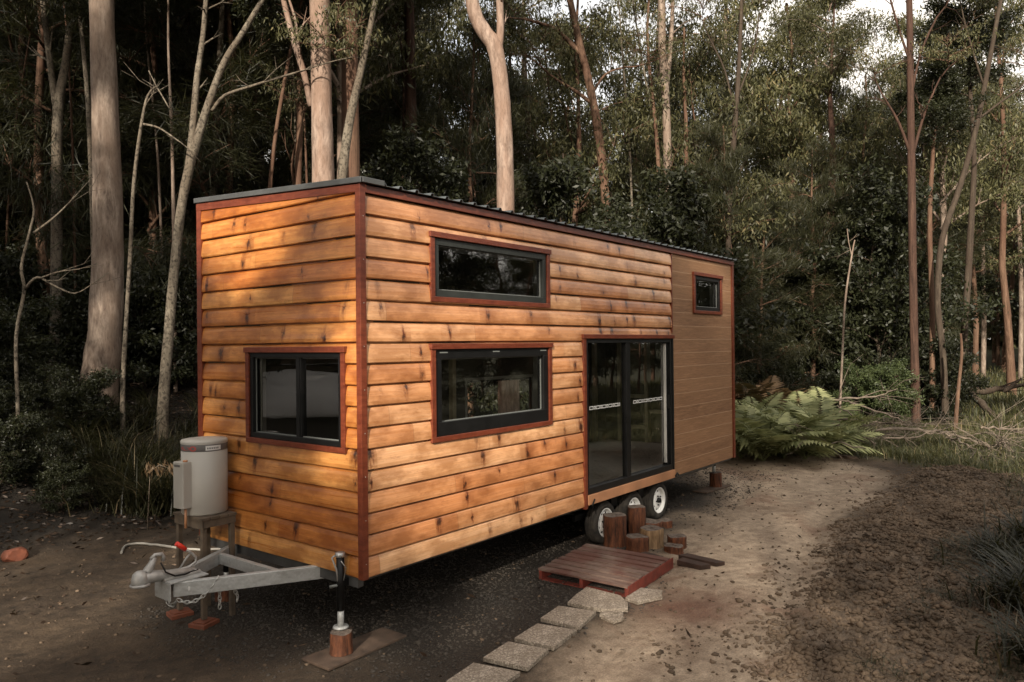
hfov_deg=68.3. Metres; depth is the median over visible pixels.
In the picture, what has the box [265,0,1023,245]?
sky
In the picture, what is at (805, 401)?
fern
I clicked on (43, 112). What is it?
casuarina tree
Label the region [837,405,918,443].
fallen branch
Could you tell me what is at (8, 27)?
casuarina tree
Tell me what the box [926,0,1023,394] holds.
gum tree
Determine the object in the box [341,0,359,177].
gum tree
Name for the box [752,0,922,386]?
gum tree
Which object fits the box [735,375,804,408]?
dead fern
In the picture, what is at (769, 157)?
gum tree
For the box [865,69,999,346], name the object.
casuarina tree
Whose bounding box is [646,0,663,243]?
sapling
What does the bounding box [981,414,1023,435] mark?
fallen branch
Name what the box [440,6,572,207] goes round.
gum tree
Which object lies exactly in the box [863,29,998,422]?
gum tree
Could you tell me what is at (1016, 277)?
understory tree
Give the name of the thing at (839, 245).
understory tree
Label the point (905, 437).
fallen branch
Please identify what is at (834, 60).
gum tree
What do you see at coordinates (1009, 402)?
grass
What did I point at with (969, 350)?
gum tree
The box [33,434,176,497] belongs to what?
sedge clump
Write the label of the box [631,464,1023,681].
soil clods
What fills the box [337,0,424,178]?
sapling
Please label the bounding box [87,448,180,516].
sedge clump
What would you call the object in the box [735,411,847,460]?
fern
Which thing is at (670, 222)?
understory tree
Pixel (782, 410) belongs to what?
fern
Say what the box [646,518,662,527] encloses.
log round
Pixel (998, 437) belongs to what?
fallen branch
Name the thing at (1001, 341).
wood
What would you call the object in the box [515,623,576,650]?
paver
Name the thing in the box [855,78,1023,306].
gum tree
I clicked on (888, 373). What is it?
shrub
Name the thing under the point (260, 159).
gum tree
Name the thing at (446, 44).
gum tree
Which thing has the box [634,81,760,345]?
casuarina tree
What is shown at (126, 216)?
casuarina tree
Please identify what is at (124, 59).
casuarina tree
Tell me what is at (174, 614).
levelling block
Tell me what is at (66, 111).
gum tree
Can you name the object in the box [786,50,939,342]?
casuarina tree
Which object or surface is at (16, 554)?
rock
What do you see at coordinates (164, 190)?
casuarina tree
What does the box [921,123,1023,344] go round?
gum tree
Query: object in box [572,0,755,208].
gum tree
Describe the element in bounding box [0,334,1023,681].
ground
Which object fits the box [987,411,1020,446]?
fallen branch
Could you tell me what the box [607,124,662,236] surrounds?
casuarina tree
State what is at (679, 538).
log round
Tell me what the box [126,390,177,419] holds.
sedge clump
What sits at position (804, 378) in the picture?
shrub
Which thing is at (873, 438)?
fallen branch
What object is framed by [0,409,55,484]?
shrub
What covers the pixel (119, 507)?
sedge clump
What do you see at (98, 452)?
sedge clump
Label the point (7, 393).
shrub
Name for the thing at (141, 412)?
sedge clump
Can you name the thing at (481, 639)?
loose stones
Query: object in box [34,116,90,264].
understory tree
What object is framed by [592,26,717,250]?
gum tree
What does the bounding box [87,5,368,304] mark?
casuarina tree
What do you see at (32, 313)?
shrub
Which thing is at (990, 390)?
fallen log
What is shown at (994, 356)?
gum tree
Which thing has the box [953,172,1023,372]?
gum tree
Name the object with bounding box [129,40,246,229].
casuarina tree
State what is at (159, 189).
sapling
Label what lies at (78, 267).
shrub
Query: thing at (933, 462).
leaf litter
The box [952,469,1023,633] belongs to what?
grass
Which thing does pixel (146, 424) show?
sedge clump
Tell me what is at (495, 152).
sapling
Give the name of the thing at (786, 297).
casuarina tree
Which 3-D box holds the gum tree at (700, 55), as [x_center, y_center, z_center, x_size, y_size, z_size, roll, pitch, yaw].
[5.476,-3.275,21.165,4.618,11.952,6.262,0,0,-21]
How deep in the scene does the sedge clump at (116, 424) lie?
13.37 m
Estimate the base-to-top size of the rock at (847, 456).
0.100 m
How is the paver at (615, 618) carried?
on the ground at (126, 604)
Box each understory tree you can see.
[0,24,80,300]
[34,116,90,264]
[266,152,336,184]
[336,115,487,393]
[429,161,535,415]
[468,148,656,415]
[616,162,809,408]
[711,213,835,375]
[754,218,832,375]
[756,220,824,380]
[775,150,974,410]
[794,174,1014,399]
[798,212,927,380]
[811,200,962,355]
[920,218,1018,348]
[977,190,1023,339]
[1006,266,1023,314]
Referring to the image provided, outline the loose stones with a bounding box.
[3,453,929,681]
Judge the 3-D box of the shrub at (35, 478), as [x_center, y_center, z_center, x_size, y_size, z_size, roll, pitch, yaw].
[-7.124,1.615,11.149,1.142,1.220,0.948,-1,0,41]
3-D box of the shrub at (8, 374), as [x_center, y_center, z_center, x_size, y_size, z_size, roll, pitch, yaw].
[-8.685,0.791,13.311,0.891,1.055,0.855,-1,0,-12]
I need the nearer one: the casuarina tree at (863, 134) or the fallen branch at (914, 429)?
the fallen branch at (914, 429)
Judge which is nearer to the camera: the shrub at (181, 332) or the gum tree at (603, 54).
the shrub at (181, 332)
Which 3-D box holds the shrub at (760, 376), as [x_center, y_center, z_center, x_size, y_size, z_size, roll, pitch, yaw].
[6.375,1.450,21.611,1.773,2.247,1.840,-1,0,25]
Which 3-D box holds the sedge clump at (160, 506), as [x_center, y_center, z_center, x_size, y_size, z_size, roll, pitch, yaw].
[-5.168,2.030,10.583,2.687,0.869,2.892,-1,0,38]
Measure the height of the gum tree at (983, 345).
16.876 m
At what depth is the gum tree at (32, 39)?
25.57 m
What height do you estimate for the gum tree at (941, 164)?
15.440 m
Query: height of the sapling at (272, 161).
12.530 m
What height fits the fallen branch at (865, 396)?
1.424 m
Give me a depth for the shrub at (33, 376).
13.23 m
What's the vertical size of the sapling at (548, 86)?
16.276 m
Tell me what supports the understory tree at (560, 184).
on the ground at (126, 604)
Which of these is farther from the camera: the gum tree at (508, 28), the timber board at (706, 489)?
the gum tree at (508, 28)
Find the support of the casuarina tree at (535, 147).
on the ground at (126, 604)
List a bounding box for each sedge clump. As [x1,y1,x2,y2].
[1,407,166,450]
[28,442,179,508]
[31,447,174,518]
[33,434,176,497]
[34,419,82,447]
[34,426,169,482]
[35,403,77,442]
[35,433,176,483]
[36,445,119,478]
[40,450,180,519]
[50,412,186,457]
[52,428,118,454]
[52,483,142,516]
[76,416,197,473]
[81,422,197,469]
[81,442,180,480]
[85,430,168,461]
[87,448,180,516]
[92,469,158,513]
[94,401,155,431]
[100,392,125,407]
[100,443,149,464]
[106,454,179,510]
[111,398,184,426]
[113,402,189,434]
[114,384,182,410]
[125,387,153,399]
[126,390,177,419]
[131,434,194,483]
[132,391,197,415]
[142,411,197,441]
[169,422,197,438]
[916,536,1023,614]
[926,522,1023,564]
[936,559,1023,616]
[941,594,1023,674]
[952,502,1023,549]
[956,532,1023,580]
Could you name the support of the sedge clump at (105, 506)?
on the ground at (126, 604)
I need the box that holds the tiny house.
[129,172,736,629]
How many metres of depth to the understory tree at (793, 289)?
31.25 m
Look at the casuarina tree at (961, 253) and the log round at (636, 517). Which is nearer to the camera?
the log round at (636, 517)
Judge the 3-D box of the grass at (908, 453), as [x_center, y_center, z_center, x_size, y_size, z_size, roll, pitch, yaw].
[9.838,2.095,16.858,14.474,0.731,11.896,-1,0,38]
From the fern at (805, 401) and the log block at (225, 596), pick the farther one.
the fern at (805, 401)
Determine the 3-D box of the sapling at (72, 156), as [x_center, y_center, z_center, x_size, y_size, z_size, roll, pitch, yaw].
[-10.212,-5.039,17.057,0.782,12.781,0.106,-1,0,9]
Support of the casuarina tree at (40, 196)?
on the ground at (126, 604)
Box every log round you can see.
[603,512,626,547]
[626,533,648,552]
[628,504,645,533]
[639,525,663,548]
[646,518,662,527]
[659,518,672,528]
[664,543,683,554]
[667,533,686,548]
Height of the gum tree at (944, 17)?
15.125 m
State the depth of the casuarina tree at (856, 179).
29.15 m
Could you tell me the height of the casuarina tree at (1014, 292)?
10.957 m
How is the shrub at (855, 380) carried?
on the ground at (126, 604)
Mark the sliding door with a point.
(625, 340)
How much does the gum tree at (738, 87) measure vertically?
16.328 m
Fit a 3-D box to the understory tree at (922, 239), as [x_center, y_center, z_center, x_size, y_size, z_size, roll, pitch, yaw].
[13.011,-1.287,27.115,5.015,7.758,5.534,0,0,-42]
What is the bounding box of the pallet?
[538,543,672,596]
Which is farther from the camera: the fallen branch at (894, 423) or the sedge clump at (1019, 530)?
the fallen branch at (894, 423)
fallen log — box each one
[968,377,1023,394]
[970,392,1008,419]
[1002,378,1023,392]
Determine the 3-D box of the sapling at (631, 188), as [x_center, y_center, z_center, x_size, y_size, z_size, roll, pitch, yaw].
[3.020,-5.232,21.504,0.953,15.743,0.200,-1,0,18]
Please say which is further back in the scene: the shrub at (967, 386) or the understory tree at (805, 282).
the understory tree at (805, 282)
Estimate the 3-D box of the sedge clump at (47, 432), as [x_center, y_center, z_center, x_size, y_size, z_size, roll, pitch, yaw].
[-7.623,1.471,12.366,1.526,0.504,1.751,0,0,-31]
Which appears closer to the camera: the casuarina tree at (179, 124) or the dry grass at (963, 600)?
the dry grass at (963, 600)
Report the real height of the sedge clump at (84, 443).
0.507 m
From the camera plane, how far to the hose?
9.40 m
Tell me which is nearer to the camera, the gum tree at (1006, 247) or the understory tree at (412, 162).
the understory tree at (412, 162)
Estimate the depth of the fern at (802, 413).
15.69 m
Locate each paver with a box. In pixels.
[446,663,519,681]
[483,641,548,671]
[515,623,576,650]
[541,606,595,629]
[568,587,627,611]
[599,610,621,617]
[601,613,623,623]
[625,588,662,604]
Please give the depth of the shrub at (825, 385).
24.87 m
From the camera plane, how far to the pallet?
7.86 m
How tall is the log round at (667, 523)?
0.106 m
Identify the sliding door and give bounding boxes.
[580,334,674,509]
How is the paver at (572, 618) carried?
on the ground at (126, 604)
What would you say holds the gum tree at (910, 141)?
on the ground at (126, 604)
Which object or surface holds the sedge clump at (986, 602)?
on the ground at (126, 604)
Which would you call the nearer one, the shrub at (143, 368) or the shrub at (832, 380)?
the shrub at (143, 368)
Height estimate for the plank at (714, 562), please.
0.045 m
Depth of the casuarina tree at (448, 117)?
22.05 m
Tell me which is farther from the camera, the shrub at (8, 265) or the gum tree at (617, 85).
the gum tree at (617, 85)
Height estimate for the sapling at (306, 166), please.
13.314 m
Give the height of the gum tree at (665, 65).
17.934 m
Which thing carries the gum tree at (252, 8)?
on the ground at (126, 604)
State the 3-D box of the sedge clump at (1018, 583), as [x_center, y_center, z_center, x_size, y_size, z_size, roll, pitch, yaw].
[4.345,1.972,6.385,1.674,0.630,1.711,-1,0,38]
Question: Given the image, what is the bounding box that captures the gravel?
[122,467,786,681]
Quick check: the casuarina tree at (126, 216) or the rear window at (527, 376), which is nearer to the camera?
the rear window at (527, 376)
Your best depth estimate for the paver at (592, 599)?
7.08 m
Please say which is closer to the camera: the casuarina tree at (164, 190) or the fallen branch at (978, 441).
the fallen branch at (978, 441)
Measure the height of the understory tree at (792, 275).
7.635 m
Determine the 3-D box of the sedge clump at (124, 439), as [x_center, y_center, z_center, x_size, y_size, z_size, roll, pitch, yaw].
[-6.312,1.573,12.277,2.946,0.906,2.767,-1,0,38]
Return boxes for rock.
[1,547,28,561]
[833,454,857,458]
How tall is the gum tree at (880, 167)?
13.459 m
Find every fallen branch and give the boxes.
[786,419,865,469]
[821,404,915,443]
[831,405,955,446]
[833,355,922,413]
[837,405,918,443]
[839,402,967,436]
[847,400,938,444]
[852,409,892,443]
[870,422,1006,462]
[882,386,974,449]
[924,410,985,433]
[943,414,1015,452]
[945,432,1023,460]
[960,396,1023,450]
[972,416,1023,444]
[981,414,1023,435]
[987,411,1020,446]
[987,430,1023,458]
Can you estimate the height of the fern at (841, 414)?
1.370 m
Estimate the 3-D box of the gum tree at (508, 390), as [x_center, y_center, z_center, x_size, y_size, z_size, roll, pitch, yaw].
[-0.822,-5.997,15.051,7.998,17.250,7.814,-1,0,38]
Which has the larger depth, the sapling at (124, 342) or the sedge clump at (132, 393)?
the sedge clump at (132, 393)
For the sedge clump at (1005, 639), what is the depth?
5.67 m
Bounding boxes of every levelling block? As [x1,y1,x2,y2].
[166,607,193,619]
[188,617,219,629]
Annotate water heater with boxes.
[173,436,227,527]
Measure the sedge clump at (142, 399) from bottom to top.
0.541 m
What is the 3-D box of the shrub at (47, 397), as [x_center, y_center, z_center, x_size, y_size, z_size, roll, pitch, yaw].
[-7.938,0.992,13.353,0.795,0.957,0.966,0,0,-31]
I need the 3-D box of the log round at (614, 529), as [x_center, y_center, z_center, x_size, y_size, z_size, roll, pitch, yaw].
[1.233,2.273,9.089,0.300,0.381,0.292,0,0,-21]
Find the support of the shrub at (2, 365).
on the ground at (126, 604)
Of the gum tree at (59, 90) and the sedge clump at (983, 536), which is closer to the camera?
the sedge clump at (983, 536)
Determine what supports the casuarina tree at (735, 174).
on the ground at (126, 604)
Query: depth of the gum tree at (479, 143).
32.04 m
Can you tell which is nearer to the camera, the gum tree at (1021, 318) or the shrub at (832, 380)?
the shrub at (832, 380)
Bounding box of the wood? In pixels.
[183,135,1023,347]
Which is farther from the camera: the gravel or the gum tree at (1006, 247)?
the gum tree at (1006, 247)
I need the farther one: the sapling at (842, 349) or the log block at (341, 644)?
the sapling at (842, 349)
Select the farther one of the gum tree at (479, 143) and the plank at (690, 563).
the gum tree at (479, 143)
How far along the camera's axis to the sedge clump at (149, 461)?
11.41 m
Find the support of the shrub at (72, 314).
on the ground at (126, 604)
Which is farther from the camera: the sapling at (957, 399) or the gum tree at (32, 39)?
the gum tree at (32, 39)
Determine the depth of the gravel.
7.26 m
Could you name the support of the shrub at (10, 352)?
on the ground at (126, 604)
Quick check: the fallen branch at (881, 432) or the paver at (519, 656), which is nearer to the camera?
the paver at (519, 656)
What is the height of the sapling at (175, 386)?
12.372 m
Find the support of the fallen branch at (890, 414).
on the ground at (126, 604)
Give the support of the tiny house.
on the ground at (126, 604)
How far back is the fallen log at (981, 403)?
23.09 m
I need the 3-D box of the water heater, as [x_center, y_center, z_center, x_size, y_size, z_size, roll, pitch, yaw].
[-2.906,1.300,7.059,0.416,0.798,0.489,-1,0,38]
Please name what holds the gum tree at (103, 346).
on the ground at (126, 604)
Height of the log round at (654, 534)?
0.231 m
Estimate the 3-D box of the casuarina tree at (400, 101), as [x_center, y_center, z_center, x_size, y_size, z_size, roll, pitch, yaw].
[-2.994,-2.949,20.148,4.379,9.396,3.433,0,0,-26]
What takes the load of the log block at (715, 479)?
on the timber board at (706, 489)
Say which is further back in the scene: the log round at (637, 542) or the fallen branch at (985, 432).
the fallen branch at (985, 432)
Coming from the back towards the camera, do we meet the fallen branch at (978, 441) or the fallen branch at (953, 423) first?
the fallen branch at (953, 423)
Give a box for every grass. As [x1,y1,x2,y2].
[753,410,1023,486]
[799,365,1023,435]
[840,504,1023,681]
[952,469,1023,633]
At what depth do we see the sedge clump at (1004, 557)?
7.33 m
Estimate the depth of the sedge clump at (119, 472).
10.88 m
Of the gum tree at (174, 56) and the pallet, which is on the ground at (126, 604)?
the gum tree at (174, 56)
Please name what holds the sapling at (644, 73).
on the ground at (126, 604)
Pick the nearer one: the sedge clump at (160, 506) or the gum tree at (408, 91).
the sedge clump at (160, 506)
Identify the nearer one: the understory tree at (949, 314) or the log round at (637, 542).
the log round at (637, 542)
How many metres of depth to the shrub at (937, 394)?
21.52 m
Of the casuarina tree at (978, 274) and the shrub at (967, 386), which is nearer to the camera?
the shrub at (967, 386)
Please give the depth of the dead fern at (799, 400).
18.45 m
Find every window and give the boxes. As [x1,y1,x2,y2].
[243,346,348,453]
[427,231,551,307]
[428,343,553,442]
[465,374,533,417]
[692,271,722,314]
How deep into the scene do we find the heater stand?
7.03 m
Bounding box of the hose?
[120,542,220,553]
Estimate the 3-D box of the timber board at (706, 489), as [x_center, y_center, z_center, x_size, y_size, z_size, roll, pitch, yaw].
[3.197,2.356,12.067,0.259,0.022,0.822,-1,0,42]
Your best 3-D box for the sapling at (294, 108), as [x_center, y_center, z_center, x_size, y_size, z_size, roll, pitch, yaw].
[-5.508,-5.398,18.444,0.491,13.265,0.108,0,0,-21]
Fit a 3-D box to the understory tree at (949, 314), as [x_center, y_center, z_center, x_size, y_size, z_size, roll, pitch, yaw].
[12.282,-1.439,23.912,4.770,8.217,5.706,0,0,-18]
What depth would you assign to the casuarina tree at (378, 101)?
21.91 m
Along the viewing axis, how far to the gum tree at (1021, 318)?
37.93 m
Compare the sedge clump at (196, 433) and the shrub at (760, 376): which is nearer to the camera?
the sedge clump at (196, 433)
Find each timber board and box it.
[302,627,406,670]
[692,484,730,493]
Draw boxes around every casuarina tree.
[0,0,89,305]
[0,0,188,297]
[0,0,222,381]
[0,0,225,313]
[0,0,274,380]
[0,1,85,264]
[36,0,335,303]
[38,16,204,301]
[58,4,282,304]
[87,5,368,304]
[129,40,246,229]
[165,91,309,224]
[209,0,453,194]
[309,51,448,191]
[309,64,432,189]
[359,42,464,190]
[369,81,496,205]
[397,0,547,416]
[466,142,538,405]
[514,129,597,219]
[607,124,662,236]
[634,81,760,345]
[657,110,786,391]
[688,132,760,286]
[722,175,835,394]
[740,131,874,388]
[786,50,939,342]
[846,164,925,347]
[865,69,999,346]
[935,205,1000,353]
[968,203,1023,365]
[1000,239,1023,323]
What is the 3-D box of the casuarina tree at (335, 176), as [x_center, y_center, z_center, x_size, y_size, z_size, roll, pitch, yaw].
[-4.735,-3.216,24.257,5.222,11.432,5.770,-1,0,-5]
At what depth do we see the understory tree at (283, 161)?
28.83 m
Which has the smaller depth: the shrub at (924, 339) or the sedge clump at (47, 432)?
the sedge clump at (47, 432)
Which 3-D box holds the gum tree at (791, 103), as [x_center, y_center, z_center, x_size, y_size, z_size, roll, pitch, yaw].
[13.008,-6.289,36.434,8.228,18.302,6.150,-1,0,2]
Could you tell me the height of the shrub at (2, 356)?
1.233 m
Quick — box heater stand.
[173,510,236,619]
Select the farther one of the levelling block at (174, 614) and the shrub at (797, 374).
the shrub at (797, 374)
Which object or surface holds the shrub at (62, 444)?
on the ground at (126, 604)
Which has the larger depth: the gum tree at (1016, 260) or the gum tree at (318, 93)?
the gum tree at (1016, 260)
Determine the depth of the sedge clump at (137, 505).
10.58 m
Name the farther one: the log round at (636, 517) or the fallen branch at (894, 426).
the fallen branch at (894, 426)
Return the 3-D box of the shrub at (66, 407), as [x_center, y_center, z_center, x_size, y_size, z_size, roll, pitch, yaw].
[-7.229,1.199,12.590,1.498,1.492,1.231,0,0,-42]
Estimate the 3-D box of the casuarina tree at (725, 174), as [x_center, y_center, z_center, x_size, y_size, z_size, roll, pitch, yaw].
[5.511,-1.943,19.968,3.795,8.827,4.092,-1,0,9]
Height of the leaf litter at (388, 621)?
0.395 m
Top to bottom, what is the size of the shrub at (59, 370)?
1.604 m
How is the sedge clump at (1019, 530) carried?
on the ground at (126, 604)
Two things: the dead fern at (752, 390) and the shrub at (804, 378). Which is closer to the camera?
the dead fern at (752, 390)
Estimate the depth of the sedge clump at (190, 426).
13.74 m
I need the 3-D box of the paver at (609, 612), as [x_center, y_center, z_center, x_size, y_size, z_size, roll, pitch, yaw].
[0.874,2.470,6.870,0.246,0.028,0.135,0,0,-38]
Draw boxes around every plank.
[677,557,710,569]
[678,553,724,566]
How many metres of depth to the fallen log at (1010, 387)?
24.46 m
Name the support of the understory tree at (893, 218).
on the ground at (126, 604)
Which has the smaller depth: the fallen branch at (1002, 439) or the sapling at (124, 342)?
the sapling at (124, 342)
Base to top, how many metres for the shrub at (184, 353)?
3.573 m
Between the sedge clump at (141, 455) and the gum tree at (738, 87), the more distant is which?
the gum tree at (738, 87)
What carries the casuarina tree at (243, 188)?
on the ground at (126, 604)
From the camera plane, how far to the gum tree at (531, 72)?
29.25 m
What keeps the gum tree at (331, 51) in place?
on the ground at (126, 604)
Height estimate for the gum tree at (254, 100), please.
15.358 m
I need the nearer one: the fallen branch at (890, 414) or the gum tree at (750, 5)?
the fallen branch at (890, 414)
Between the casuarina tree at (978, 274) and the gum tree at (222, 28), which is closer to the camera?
the gum tree at (222, 28)
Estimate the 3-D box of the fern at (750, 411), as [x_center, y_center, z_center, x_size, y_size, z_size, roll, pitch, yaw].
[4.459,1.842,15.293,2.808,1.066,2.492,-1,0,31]
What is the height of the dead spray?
0.990 m
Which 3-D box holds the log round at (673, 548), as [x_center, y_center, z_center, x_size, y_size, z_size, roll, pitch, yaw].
[1.885,2.414,8.790,0.230,0.086,0.233,0,0,-31]
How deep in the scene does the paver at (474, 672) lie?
5.63 m
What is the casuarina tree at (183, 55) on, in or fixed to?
on the ground at (126, 604)
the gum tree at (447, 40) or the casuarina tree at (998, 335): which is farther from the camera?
the casuarina tree at (998, 335)
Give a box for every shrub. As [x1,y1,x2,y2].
[0,234,69,367]
[0,291,72,367]
[0,304,31,369]
[0,346,18,384]
[0,356,47,401]
[0,358,14,415]
[0,376,43,425]
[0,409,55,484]
[0,411,65,487]
[2,362,52,407]
[25,431,92,500]
[27,262,150,374]
[27,275,154,379]
[27,459,92,512]
[33,361,136,443]
[34,256,90,367]
[36,369,132,441]
[38,371,82,413]
[60,262,197,388]
[122,256,197,380]
[124,285,195,378]
[141,312,197,381]
[735,351,774,384]
[735,359,767,395]
[738,335,829,388]
[764,357,807,404]
[799,334,886,408]
[816,351,862,414]
[826,355,880,417]
[852,335,965,422]
[856,356,925,421]
[896,333,982,413]
[920,334,991,413]
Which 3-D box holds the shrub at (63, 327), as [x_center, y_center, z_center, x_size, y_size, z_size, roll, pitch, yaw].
[-8.727,-0.190,15.662,2.285,2.896,2.394,0,0,-26]
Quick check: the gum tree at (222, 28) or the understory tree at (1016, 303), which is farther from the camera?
the understory tree at (1016, 303)
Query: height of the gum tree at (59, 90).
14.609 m
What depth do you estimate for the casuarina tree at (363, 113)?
19.07 m
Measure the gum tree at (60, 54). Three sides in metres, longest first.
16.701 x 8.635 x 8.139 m
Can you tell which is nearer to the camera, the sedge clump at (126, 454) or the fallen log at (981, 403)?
the sedge clump at (126, 454)
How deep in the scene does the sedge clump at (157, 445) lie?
11.88 m
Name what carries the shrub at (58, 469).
on the ground at (126, 604)
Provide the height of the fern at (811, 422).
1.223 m
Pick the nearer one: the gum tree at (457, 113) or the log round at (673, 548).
the log round at (673, 548)
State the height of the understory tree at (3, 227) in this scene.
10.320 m
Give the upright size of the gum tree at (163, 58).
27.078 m
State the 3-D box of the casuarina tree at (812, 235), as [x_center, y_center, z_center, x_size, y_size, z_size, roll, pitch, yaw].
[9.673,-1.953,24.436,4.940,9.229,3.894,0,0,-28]
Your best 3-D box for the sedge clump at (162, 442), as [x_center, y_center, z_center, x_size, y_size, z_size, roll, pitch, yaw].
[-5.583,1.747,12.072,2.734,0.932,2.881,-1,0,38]
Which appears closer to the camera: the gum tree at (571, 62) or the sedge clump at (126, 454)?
the sedge clump at (126, 454)
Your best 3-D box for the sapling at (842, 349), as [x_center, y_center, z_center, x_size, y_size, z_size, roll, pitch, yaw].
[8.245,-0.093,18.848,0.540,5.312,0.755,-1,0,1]
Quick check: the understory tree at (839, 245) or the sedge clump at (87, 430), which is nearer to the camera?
the sedge clump at (87, 430)
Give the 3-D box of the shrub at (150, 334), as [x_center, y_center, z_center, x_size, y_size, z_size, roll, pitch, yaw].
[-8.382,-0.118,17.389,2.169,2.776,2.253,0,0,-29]
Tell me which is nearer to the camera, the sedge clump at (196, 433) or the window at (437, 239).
the window at (437, 239)
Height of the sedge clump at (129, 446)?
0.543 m
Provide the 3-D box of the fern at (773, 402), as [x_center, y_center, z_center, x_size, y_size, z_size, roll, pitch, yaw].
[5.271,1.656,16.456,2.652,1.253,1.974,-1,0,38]
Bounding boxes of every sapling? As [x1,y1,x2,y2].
[5,3,36,253]
[14,170,122,450]
[50,0,124,251]
[63,0,77,381]
[120,66,200,442]
[144,1,162,255]
[167,0,177,391]
[268,0,302,187]
[292,49,295,145]
[303,102,307,182]
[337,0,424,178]
[388,31,402,123]
[493,0,497,412]
[538,4,557,206]
[618,0,632,217]
[632,0,664,233]
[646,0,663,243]
[827,229,856,420]
[953,333,962,429]
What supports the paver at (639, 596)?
on the ground at (126, 604)
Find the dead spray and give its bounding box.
[141,457,172,528]
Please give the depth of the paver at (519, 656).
5.93 m
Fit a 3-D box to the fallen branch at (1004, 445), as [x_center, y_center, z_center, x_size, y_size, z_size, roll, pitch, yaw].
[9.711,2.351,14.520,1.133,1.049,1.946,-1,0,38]
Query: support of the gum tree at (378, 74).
on the ground at (126, 604)
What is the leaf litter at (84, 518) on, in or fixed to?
on the ground at (126, 604)
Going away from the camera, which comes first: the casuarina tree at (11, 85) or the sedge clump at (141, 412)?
the sedge clump at (141, 412)
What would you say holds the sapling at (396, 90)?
on the ground at (126, 604)
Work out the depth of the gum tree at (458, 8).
27.77 m
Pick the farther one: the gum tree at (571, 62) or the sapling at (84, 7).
the gum tree at (571, 62)
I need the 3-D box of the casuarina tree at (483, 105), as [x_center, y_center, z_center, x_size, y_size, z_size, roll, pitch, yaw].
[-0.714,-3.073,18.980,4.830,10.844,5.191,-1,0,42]
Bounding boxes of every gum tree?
[0,0,172,114]
[9,0,77,270]
[19,27,83,321]
[28,0,76,378]
[73,14,207,337]
[79,0,123,407]
[119,6,251,202]
[146,0,306,195]
[156,0,389,438]
[161,0,331,185]
[170,0,308,189]
[181,0,399,160]
[219,0,477,175]
[247,0,357,184]
[264,0,484,157]
[277,0,334,181]
[309,0,490,154]
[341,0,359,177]
[360,12,467,167]
[361,0,463,189]
[421,62,522,188]
[425,0,519,413]
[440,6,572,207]
[444,0,625,210]
[460,59,645,224]
[462,60,571,399]
[483,0,691,223]
[487,0,724,247]
[537,10,626,225]
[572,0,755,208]
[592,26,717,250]
[610,0,849,358]
[611,7,808,252]
[658,0,694,244]
[659,0,786,254]
[691,43,861,203]
[705,0,880,382]
[718,63,837,341]
[741,0,914,222]
[748,114,817,261]
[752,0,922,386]
[825,0,1004,426]
[840,101,936,351]
[845,55,981,181]
[849,0,1023,335]
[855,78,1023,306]
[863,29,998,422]
[893,0,1023,412]
[895,61,1023,376]
[919,80,1023,377]
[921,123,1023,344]
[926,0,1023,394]
[934,0,1023,425]
[946,71,1023,378]
[947,91,1023,362]
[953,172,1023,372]
[967,194,988,354]
[976,160,1023,280]
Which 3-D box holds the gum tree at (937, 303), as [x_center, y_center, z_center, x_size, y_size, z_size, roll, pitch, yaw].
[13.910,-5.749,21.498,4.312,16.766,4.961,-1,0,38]
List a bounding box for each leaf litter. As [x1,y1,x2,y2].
[0,377,197,614]
[13,474,1013,679]
[735,427,1022,486]
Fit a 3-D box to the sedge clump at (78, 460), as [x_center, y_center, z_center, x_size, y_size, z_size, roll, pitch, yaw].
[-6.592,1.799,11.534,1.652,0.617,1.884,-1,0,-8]
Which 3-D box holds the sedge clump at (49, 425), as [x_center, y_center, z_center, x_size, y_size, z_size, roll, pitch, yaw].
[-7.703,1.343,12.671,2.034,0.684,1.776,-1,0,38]
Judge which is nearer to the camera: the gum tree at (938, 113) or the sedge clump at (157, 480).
the sedge clump at (157, 480)
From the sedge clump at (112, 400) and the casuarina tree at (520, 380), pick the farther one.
the casuarina tree at (520, 380)
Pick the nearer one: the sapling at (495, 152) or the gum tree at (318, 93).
the gum tree at (318, 93)
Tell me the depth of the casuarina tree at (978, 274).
44.53 m
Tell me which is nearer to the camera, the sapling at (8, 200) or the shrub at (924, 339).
the sapling at (8, 200)
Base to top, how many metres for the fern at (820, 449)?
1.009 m
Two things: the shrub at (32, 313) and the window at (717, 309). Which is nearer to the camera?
the window at (717, 309)
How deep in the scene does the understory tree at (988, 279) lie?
39.57 m
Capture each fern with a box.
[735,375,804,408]
[735,382,800,408]
[735,392,801,429]
[735,402,804,457]
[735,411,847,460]
[736,382,821,420]
[737,400,837,457]
[747,408,814,426]
[751,407,883,459]
[762,391,877,443]
[775,386,882,448]
[784,397,884,451]
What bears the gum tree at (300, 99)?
on the ground at (126, 604)
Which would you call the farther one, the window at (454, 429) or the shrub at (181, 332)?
the shrub at (181, 332)
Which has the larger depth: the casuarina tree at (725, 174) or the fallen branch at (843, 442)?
the casuarina tree at (725, 174)
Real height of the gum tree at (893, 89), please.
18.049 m
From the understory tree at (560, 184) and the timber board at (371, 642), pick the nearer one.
the timber board at (371, 642)
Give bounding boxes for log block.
[215,591,228,601]
[329,629,352,656]
[709,471,721,486]
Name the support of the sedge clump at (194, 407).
on the ground at (126, 604)
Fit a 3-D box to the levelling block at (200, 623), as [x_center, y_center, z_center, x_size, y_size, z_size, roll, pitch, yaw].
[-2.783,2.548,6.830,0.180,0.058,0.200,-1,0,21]
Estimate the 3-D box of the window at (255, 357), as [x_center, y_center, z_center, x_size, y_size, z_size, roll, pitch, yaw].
[-1.887,0.491,6.660,1.444,0.881,0.158,-1,0,38]
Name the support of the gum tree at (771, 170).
on the ground at (126, 604)
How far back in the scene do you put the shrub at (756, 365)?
24.06 m
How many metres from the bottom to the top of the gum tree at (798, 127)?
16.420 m
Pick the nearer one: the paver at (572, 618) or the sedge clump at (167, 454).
the paver at (572, 618)

